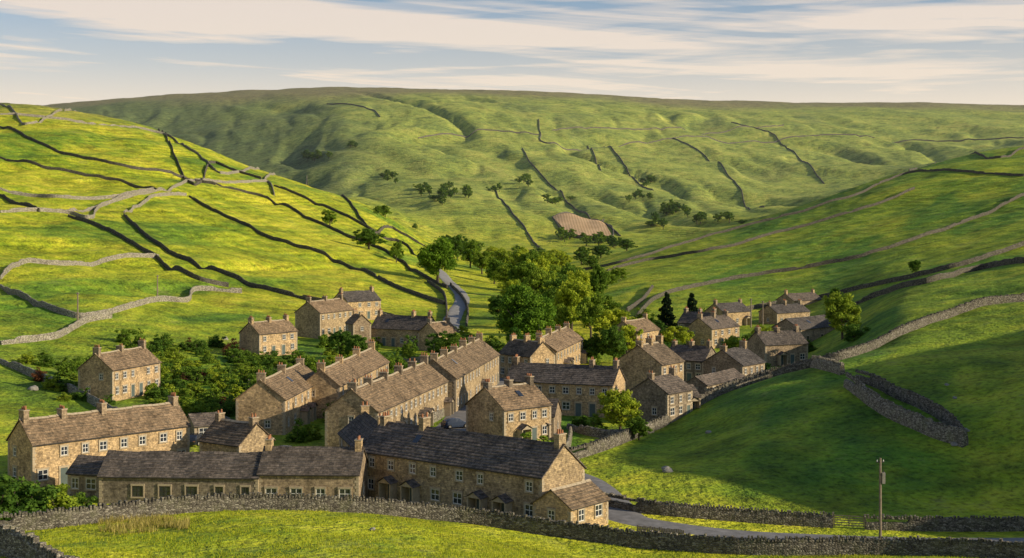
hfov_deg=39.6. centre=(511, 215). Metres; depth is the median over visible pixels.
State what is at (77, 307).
utility pole
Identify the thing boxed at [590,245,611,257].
deciduous tree
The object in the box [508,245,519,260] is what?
deciduous tree
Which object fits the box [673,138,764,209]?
dry stone wall
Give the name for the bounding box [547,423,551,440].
doors
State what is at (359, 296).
roof
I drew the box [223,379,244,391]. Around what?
shrub
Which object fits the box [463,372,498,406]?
doors
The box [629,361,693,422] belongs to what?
stone cottage
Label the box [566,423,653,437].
dry stone wall
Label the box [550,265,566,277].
deciduous tree
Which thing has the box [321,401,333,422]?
shrub
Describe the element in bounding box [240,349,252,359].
shrub
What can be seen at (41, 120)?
dry stone wall
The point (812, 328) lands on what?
stone barn
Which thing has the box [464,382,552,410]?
roof
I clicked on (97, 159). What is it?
dry stone wall
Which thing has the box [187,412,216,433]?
house
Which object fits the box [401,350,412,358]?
shrub
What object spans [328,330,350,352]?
deciduous tree
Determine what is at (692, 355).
stone cottage
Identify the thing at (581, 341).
windows
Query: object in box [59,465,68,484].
doors
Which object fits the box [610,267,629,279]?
deciduous tree
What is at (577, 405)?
doors
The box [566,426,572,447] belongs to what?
dry stone wall
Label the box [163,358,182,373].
shrub
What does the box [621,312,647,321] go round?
chimneys
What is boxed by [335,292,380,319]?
walls
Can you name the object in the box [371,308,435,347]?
stone cottage
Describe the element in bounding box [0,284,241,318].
dry stone wall
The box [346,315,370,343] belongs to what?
walls
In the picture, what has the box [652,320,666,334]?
deciduous tree
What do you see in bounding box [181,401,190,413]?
shrub
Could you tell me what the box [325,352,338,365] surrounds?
shrub
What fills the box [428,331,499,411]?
stone terrace
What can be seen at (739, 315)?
walls
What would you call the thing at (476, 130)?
dry stone wall
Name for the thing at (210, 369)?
shrub
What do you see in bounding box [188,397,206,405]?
shrub
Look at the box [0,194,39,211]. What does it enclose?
dry stone wall
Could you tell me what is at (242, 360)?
shrub
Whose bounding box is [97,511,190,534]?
rush tufts
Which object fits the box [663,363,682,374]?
windows
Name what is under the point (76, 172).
dry stone wall
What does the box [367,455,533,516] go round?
windows
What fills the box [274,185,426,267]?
dry stone wall
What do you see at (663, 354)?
roof
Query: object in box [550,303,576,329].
deciduous tree
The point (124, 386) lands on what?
windows
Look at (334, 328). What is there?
doors
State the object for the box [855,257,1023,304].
dry stone wall
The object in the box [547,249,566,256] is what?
deciduous tree
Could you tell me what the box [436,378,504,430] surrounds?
village street
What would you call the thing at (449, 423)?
parked car
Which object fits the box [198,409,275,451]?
stone cottage
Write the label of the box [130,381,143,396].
doors
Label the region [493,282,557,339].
deciduous tree
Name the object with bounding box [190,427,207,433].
windows
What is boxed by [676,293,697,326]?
conifer tree
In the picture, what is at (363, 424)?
stone cottage
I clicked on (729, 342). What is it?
deciduous tree
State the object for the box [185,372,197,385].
shrub
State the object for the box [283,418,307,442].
shrub
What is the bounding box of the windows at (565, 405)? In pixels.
[513,383,617,410]
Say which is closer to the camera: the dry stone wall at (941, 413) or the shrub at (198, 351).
the dry stone wall at (941, 413)
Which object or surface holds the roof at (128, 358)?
on the walls at (90, 369)
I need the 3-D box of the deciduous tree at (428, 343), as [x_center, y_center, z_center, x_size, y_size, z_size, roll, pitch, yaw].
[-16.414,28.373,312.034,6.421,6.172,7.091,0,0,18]
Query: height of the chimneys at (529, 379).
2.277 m
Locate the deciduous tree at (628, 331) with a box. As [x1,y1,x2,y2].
[618,324,642,352]
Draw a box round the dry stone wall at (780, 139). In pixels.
[538,119,1023,150]
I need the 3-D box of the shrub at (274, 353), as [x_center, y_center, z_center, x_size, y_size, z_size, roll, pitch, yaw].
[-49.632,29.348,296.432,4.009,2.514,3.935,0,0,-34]
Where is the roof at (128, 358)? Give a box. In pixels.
[76,346,161,370]
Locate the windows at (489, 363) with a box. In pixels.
[457,357,498,406]
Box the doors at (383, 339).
[381,336,417,346]
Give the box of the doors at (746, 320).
[744,315,749,324]
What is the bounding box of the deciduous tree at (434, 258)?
[417,236,458,280]
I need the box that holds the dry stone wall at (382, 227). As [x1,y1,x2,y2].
[307,182,424,246]
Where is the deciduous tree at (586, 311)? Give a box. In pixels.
[575,295,608,337]
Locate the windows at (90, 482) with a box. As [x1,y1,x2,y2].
[70,476,96,490]
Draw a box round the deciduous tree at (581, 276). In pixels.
[564,269,590,285]
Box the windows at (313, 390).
[312,365,386,397]
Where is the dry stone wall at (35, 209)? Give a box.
[0,178,195,218]
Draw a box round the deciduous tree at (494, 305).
[487,295,510,315]
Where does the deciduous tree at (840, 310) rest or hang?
on the ground
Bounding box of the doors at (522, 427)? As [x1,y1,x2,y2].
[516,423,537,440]
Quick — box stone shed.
[65,454,104,497]
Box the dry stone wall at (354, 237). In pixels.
[216,183,447,287]
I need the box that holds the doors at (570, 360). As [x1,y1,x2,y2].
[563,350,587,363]
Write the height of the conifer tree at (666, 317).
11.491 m
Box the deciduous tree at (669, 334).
[661,326,694,344]
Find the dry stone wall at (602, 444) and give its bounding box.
[569,293,1023,458]
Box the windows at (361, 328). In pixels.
[347,325,363,331]
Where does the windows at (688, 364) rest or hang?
in the stone cottage at (692, 355)
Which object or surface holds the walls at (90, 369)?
on the ground
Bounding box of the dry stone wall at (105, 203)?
[67,187,153,211]
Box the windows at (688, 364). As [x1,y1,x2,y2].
[686,362,701,375]
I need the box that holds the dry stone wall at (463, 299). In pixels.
[450,282,468,325]
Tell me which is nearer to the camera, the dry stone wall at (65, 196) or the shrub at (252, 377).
the shrub at (252, 377)
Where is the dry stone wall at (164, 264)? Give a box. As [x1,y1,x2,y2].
[68,214,228,286]
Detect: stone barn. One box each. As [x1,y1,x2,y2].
[97,450,261,503]
[770,314,840,341]
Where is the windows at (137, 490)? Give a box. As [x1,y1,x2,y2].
[130,484,250,498]
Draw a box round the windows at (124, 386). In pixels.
[85,365,158,394]
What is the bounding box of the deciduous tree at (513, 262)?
[507,258,523,275]
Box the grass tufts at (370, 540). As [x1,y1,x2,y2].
[0,508,1011,557]
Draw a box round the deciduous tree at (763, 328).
[751,324,773,334]
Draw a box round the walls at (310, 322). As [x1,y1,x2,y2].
[295,302,352,338]
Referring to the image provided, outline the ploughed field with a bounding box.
[553,213,610,235]
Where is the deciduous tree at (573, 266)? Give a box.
[562,263,578,268]
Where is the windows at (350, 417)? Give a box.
[347,384,446,424]
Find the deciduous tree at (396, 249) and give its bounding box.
[389,241,403,261]
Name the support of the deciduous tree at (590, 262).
on the ground
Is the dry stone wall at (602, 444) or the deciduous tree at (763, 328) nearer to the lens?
the dry stone wall at (602, 444)
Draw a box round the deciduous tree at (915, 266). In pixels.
[908,260,920,271]
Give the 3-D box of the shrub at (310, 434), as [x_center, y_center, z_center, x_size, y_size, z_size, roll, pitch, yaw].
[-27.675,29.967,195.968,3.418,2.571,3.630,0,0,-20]
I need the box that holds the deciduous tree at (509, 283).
[497,279,520,294]
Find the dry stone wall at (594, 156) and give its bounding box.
[587,145,600,170]
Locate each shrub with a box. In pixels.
[0,472,27,520]
[0,478,59,520]
[2,476,35,492]
[17,351,37,363]
[31,367,46,380]
[35,354,55,367]
[36,350,49,357]
[40,375,61,391]
[43,375,64,389]
[44,483,80,510]
[53,362,77,376]
[53,392,70,401]
[54,356,70,366]
[54,380,77,391]
[67,392,82,398]
[68,373,77,379]
[69,356,88,372]
[69,491,97,506]
[76,387,89,401]
[103,394,115,404]
[114,328,131,342]
[122,328,149,348]
[143,397,167,403]
[144,383,157,394]
[144,386,165,399]
[147,344,166,359]
[148,340,171,350]
[149,398,165,403]
[153,333,173,344]
[158,383,174,395]
[160,347,187,360]
[160,365,178,379]
[160,373,172,387]
[160,388,172,397]
[161,338,178,346]
[162,378,188,389]
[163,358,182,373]
[168,378,190,389]
[169,388,186,401]
[176,367,199,378]
[177,366,194,375]
[178,342,197,351]
[178,396,189,403]
[179,373,189,380]
[179,382,206,397]
[179,389,195,398]
[180,399,199,406]
[181,360,203,366]
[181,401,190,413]
[184,400,201,416]
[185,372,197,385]
[186,339,209,351]
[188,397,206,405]
[190,368,212,384]
[193,397,221,405]
[194,347,205,355]
[197,391,223,401]
[199,357,211,363]
[200,402,206,412]
[200,402,219,410]
[201,367,216,377]
[203,349,214,358]
[204,401,218,412]
[206,372,227,381]
[206,382,227,398]
[207,335,225,347]
[208,355,220,363]
[209,376,218,383]
[212,361,222,373]
[214,379,225,391]
[217,396,235,403]
[218,373,240,381]
[219,394,236,413]
[220,362,232,373]
[221,338,244,355]
[222,348,243,359]
[222,400,234,416]
[223,374,240,387]
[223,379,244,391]
[224,384,245,395]
[226,348,247,362]
[231,355,250,366]
[233,363,253,368]
[236,365,250,381]
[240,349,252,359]
[243,373,256,389]
[246,366,264,380]
[247,351,264,361]
[250,356,268,366]
[250,360,268,374]
[258,354,279,364]
[260,358,277,373]
[264,350,281,358]
[264,369,273,376]
[267,357,280,366]
[278,359,291,367]
[280,351,295,361]
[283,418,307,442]
[290,349,309,365]
[290,353,310,363]
[303,424,323,440]
[304,356,325,371]
[314,360,334,370]
[316,334,334,347]
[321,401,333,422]
[323,348,337,354]
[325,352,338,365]
[338,345,348,355]
[371,337,382,345]
[379,352,388,357]
[386,357,403,370]
[389,347,403,359]
[393,356,407,363]
[399,362,407,368]
[400,341,412,353]
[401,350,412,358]
[403,334,418,351]
[406,348,418,356]
[484,334,502,346]
[520,431,550,441]
[570,415,589,426]
[588,413,608,429]
[593,354,601,364]
[625,416,652,439]
[633,308,650,318]
[649,313,661,322]
[807,339,816,352]
[842,323,870,341]
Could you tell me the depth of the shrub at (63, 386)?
238.08 m
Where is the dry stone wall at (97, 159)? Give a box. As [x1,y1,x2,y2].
[0,126,215,184]
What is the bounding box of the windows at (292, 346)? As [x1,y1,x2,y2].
[263,333,294,352]
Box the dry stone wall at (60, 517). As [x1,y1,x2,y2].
[0,492,1023,557]
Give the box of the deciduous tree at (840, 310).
[821,291,861,339]
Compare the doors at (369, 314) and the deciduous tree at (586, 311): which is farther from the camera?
the doors at (369, 314)
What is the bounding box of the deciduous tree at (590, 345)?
[583,336,605,359]
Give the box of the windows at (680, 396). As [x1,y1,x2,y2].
[651,392,691,416]
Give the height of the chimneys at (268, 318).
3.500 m
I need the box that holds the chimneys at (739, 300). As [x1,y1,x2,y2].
[713,298,741,303]
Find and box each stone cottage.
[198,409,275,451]
[257,434,367,498]
[337,401,380,446]
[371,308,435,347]
[417,315,459,350]
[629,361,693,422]
[670,332,715,381]
[677,306,717,334]
[747,324,808,366]
[758,299,810,323]
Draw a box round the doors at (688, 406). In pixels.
[686,403,690,414]
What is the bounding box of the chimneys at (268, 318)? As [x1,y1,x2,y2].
[248,313,288,323]
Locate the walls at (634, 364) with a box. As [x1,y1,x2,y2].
[618,346,683,396]
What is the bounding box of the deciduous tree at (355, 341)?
[344,334,367,354]
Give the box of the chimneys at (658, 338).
[635,334,662,346]
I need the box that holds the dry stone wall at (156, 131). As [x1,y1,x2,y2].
[0,112,306,182]
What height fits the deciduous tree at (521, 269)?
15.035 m
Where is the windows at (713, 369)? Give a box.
[711,364,763,374]
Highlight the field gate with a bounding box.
[834,514,865,528]
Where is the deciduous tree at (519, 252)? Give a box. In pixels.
[511,247,528,261]
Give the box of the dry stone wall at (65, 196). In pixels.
[0,187,123,199]
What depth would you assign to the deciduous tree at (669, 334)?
329.03 m
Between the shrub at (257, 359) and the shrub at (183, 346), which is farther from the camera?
the shrub at (183, 346)
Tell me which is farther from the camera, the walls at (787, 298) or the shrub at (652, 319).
the walls at (787, 298)
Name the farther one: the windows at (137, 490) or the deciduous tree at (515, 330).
the deciduous tree at (515, 330)
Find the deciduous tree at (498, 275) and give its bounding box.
[491,264,518,283]
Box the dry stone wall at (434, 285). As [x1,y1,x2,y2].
[427,280,447,316]
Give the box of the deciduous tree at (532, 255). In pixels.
[519,249,540,263]
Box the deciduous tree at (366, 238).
[351,228,387,249]
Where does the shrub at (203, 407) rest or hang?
on the ground
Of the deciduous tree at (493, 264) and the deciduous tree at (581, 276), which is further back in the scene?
the deciduous tree at (493, 264)
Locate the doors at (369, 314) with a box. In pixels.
[358,310,370,318]
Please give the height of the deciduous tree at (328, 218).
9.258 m
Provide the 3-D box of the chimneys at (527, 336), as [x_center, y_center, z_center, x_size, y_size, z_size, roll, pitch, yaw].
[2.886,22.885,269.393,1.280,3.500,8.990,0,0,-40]
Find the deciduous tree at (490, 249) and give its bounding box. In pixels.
[481,246,503,258]
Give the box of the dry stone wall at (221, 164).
[158,128,261,185]
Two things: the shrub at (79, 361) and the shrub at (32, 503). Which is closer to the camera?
the shrub at (32, 503)
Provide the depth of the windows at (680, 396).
210.57 m
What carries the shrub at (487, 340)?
on the ground
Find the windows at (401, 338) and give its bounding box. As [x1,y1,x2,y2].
[373,336,413,343]
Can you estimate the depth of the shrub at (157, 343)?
294.89 m
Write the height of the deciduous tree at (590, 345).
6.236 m
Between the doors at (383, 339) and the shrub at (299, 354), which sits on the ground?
the shrub at (299, 354)
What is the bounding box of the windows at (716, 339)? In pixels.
[692,328,737,344]
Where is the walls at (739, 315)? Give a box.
[705,304,749,325]
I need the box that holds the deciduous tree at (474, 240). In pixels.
[471,239,485,251]
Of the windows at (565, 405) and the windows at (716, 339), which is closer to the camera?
the windows at (565, 405)
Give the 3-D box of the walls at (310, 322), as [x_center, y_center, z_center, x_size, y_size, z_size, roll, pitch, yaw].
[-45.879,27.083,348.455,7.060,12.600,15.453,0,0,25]
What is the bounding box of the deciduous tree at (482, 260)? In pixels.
[471,251,491,273]
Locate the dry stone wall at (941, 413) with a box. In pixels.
[855,369,968,442]
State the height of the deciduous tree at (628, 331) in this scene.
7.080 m
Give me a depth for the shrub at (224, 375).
257.27 m
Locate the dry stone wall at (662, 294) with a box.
[636,193,1023,315]
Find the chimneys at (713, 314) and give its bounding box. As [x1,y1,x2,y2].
[697,307,727,318]
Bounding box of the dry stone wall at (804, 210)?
[582,168,1023,269]
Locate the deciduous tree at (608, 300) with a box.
[594,292,622,317]
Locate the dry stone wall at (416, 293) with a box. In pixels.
[189,195,444,304]
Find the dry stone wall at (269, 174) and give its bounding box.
[264,172,306,184]
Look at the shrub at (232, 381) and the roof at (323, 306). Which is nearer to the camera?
the shrub at (232, 381)
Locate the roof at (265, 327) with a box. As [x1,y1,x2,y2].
[238,319,297,334]
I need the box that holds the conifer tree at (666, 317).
[657,292,677,328]
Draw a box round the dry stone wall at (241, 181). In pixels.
[196,178,274,195]
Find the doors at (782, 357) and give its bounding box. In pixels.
[777,351,794,365]
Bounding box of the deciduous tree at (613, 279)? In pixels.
[605,274,620,288]
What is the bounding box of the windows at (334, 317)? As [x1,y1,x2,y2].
[321,311,351,334]
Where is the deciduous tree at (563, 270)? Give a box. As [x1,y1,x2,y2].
[560,265,582,274]
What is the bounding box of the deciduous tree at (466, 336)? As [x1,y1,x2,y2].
[461,333,475,341]
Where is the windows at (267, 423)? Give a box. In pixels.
[264,390,309,428]
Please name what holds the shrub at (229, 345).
on the ground
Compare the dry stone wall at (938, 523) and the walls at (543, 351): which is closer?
the dry stone wall at (938, 523)
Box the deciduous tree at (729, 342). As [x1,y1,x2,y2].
[721,335,740,348]
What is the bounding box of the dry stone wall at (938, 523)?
[864,514,1023,531]
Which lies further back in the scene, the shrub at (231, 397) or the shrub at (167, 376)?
the shrub at (167, 376)
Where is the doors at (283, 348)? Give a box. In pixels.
[271,344,285,354]
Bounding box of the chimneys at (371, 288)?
[339,285,373,292]
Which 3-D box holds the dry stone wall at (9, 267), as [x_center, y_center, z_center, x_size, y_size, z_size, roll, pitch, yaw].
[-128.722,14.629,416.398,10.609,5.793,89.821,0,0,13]
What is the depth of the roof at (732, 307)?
399.83 m
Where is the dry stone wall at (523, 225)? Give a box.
[495,189,542,248]
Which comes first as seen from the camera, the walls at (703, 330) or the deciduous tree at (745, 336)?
the deciduous tree at (745, 336)
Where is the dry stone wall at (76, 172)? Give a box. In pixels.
[0,156,156,188]
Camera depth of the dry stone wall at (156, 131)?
824.88 m
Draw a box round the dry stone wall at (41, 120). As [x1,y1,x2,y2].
[0,103,75,124]
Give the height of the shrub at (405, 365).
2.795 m
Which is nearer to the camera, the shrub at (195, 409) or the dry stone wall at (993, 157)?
the shrub at (195, 409)
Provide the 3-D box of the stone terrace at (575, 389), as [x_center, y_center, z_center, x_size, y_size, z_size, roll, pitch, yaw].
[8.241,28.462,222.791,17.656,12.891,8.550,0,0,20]
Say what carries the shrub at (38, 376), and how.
on the ground
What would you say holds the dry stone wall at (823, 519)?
on the ground
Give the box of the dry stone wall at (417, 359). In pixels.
[403,357,429,362]
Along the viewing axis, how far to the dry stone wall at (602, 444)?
225.59 m
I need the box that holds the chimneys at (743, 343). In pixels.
[720,335,746,351]
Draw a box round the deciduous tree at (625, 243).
[617,239,637,250]
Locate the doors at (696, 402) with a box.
[691,396,699,408]
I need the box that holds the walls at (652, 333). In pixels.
[618,322,659,351]
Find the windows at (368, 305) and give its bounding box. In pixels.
[358,301,378,314]
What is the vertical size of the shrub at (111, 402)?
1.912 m
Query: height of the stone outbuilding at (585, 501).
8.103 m
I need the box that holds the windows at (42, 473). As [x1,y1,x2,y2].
[12,429,186,481]
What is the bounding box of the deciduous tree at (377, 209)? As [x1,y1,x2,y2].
[373,206,381,214]
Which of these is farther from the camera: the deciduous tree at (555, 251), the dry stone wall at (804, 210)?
the deciduous tree at (555, 251)
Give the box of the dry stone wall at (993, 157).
[909,147,1023,170]
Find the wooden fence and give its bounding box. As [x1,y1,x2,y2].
[637,525,684,534]
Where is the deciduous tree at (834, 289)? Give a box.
[829,287,842,298]
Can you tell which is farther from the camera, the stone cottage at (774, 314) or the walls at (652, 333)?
the stone cottage at (774, 314)
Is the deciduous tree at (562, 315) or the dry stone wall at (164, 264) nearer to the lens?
the deciduous tree at (562, 315)
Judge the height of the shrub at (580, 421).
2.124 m
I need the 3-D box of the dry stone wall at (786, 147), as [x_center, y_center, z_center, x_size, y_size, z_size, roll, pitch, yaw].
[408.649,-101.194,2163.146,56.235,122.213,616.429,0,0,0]
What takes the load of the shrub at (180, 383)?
on the ground
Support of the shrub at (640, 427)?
on the ground
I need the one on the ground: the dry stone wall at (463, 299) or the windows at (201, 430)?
the dry stone wall at (463, 299)
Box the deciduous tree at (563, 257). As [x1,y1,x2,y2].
[554,252,571,268]
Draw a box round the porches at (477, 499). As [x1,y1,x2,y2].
[377,475,512,512]
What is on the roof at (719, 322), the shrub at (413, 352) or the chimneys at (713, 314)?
the chimneys at (713, 314)
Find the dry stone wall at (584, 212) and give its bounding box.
[522,148,620,235]
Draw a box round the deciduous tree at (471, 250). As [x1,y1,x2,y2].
[459,240,478,267]
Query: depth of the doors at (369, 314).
392.96 m
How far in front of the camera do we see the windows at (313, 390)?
218.26 m
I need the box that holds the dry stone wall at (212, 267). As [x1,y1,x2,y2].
[123,213,394,314]
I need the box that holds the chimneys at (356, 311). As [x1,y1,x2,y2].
[352,308,363,315]
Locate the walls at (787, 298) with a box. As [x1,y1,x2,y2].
[776,294,819,305]
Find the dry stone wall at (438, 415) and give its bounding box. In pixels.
[433,408,444,422]
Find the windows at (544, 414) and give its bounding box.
[489,408,547,435]
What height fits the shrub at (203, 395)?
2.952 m
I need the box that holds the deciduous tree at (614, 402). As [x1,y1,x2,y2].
[597,388,642,428]
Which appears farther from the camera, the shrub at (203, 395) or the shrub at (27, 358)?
the shrub at (27, 358)
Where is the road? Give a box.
[584,473,1023,541]
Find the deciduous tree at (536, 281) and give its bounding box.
[520,267,559,296]
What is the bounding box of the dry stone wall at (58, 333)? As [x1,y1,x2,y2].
[0,312,111,344]
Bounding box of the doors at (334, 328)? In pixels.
[333,326,341,333]
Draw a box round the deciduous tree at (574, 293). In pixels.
[552,279,596,329]
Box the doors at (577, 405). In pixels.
[574,401,596,416]
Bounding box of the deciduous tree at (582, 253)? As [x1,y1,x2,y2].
[571,247,590,264]
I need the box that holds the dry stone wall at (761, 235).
[607,187,914,270]
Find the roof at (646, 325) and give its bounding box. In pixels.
[618,318,660,333]
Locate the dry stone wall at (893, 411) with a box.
[843,372,967,447]
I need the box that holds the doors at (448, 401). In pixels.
[396,397,454,425]
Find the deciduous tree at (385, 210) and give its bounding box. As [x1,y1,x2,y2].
[380,204,391,217]
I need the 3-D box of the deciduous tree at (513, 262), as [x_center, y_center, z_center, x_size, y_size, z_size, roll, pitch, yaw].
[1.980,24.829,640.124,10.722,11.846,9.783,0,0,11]
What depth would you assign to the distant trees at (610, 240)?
1477.58 m
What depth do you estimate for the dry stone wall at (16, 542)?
95.39 m
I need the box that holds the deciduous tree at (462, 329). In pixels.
[455,326,469,334]
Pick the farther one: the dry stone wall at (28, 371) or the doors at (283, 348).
the doors at (283, 348)
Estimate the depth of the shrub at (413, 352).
306.08 m
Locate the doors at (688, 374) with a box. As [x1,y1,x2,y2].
[686,372,692,380]
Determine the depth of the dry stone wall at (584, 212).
1606.53 m
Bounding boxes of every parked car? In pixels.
[190,433,201,445]
[440,417,465,428]
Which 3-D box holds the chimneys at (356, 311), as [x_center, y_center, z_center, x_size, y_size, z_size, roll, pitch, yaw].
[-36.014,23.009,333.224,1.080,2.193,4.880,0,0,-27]
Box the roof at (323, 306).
[294,298,353,313]
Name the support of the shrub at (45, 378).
on the ground
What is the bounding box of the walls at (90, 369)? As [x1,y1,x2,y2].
[78,355,159,400]
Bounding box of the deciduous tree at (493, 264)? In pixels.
[485,257,506,283]
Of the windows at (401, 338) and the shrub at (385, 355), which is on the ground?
the shrub at (385, 355)
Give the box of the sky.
[0,0,1023,104]
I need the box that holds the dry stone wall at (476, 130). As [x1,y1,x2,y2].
[418,129,538,137]
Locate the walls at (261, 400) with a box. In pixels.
[236,381,311,434]
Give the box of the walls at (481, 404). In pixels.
[466,388,550,440]
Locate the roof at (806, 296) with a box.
[776,292,821,300]
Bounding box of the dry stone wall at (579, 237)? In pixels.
[552,211,613,238]
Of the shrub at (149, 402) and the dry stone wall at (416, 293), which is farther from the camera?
the dry stone wall at (416, 293)
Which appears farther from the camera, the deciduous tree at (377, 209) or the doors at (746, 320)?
the deciduous tree at (377, 209)
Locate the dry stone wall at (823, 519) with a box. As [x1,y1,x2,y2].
[604,492,833,527]
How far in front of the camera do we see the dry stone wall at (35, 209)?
526.67 m
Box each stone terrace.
[6,392,190,486]
[306,339,389,418]
[323,352,454,446]
[363,411,586,516]
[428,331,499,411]
[507,354,625,417]
[534,321,587,364]
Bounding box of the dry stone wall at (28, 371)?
[0,358,117,408]
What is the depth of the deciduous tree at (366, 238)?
627.61 m
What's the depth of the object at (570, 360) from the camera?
297.31 m
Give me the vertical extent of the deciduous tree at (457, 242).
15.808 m
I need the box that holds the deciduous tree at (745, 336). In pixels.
[733,333,750,345]
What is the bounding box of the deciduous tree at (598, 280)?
[590,263,610,293]
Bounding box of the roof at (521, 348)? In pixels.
[499,339,555,357]
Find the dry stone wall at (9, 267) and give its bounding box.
[0,252,158,278]
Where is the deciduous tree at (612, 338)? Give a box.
[592,325,627,359]
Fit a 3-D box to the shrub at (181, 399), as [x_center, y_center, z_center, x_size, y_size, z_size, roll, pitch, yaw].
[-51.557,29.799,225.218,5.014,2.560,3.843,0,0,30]
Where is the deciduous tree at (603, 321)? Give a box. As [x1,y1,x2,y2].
[589,308,636,337]
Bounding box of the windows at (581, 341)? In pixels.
[557,341,582,363]
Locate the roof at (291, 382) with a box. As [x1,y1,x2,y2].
[234,362,314,400]
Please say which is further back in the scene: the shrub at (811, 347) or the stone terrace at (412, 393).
the shrub at (811, 347)
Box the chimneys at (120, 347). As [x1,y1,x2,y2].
[92,338,145,355]
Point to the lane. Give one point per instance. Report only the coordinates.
(456, 310)
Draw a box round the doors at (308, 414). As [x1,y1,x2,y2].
[300,402,317,425]
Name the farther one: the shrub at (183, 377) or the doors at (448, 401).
the shrub at (183, 377)
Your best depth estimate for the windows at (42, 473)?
163.95 m
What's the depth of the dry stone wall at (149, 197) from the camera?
616.48 m
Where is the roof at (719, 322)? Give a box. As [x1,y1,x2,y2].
[686,314,739,329]
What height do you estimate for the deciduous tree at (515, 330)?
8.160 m
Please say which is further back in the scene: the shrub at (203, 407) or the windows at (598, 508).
the shrub at (203, 407)
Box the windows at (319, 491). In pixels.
[264,481,364,498]
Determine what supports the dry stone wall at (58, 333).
on the ground
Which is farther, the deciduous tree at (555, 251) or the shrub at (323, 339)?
the deciduous tree at (555, 251)
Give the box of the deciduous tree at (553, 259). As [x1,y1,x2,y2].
[538,251,559,266]
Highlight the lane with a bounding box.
[439,269,469,331]
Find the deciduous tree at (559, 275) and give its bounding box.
[546,271,567,288]
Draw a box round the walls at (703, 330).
[686,318,738,347]
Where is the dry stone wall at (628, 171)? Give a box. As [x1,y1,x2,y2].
[604,146,653,190]
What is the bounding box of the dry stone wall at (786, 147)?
[731,122,824,183]
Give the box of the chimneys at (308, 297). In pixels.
[305,292,342,302]
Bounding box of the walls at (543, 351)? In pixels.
[499,343,554,378]
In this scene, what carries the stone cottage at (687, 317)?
on the ground
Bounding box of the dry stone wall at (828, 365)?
[810,355,844,374]
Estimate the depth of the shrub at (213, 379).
257.55 m
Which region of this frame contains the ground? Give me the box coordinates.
[0,87,1023,557]
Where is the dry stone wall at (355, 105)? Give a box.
[327,103,379,116]
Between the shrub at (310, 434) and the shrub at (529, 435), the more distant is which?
the shrub at (310, 434)
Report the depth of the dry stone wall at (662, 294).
549.91 m
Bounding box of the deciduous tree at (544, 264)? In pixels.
[523,255,556,274]
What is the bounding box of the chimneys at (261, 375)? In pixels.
[256,356,304,382]
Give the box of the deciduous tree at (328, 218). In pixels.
[321,209,336,224]
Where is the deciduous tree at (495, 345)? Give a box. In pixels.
[488,340,505,352]
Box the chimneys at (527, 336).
[509,333,544,343]
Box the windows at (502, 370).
[500,355,549,374]
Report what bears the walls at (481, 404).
on the ground
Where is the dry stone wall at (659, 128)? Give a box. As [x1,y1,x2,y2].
[552,124,783,134]
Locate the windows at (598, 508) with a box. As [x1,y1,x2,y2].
[546,503,603,523]
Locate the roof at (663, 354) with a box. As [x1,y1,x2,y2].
[618,342,684,365]
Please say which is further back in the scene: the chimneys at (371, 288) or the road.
the chimneys at (371, 288)
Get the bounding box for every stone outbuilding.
[530,479,610,525]
[547,398,561,440]
[686,368,743,393]
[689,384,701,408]
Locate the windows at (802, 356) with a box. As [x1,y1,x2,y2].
[799,353,805,359]
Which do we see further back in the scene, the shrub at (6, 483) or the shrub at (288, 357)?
the shrub at (288, 357)
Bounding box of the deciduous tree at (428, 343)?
[424,330,446,352]
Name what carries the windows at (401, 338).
in the stone cottage at (390, 330)
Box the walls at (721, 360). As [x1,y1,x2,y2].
[702,351,764,375]
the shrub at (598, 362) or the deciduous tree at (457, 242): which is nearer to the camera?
the shrub at (598, 362)
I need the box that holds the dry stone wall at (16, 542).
[0,524,79,557]
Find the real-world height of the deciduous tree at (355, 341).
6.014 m
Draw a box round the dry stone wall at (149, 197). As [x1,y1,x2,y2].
[123,192,186,212]
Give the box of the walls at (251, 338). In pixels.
[239,324,296,356]
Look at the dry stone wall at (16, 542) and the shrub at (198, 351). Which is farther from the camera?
the shrub at (198, 351)
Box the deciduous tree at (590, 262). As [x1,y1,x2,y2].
[582,255,598,268]
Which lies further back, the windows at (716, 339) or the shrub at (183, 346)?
the windows at (716, 339)
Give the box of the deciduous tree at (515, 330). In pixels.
[505,326,523,341]
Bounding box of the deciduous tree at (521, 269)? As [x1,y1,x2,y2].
[506,261,536,287]
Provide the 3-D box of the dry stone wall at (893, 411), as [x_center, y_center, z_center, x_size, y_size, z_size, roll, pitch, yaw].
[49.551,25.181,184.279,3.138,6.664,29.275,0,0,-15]
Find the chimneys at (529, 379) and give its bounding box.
[483,373,533,389]
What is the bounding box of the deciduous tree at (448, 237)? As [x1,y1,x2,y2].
[439,235,452,241]
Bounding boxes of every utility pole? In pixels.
[76,292,78,319]
[750,298,751,327]
[876,458,884,539]
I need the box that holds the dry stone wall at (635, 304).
[626,285,653,311]
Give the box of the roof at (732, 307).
[704,302,749,312]
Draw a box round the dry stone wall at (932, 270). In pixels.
[747,241,1023,309]
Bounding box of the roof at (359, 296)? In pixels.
[333,290,381,301]
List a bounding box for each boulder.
[27,385,38,390]
[661,466,672,472]
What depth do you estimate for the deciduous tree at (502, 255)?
756.94 m
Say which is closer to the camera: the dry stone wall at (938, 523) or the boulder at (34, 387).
the dry stone wall at (938, 523)
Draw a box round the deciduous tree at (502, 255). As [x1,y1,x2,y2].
[490,248,512,263]
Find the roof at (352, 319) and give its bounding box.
[345,313,371,324]
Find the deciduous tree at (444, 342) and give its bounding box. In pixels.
[429,332,467,354]
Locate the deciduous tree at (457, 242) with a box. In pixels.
[450,234,467,259]
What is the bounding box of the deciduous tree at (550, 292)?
[539,276,567,307]
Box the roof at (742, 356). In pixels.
[700,347,765,366]
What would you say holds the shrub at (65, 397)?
on the ground
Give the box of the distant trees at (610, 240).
[301,140,747,247]
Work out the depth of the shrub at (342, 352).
308.75 m

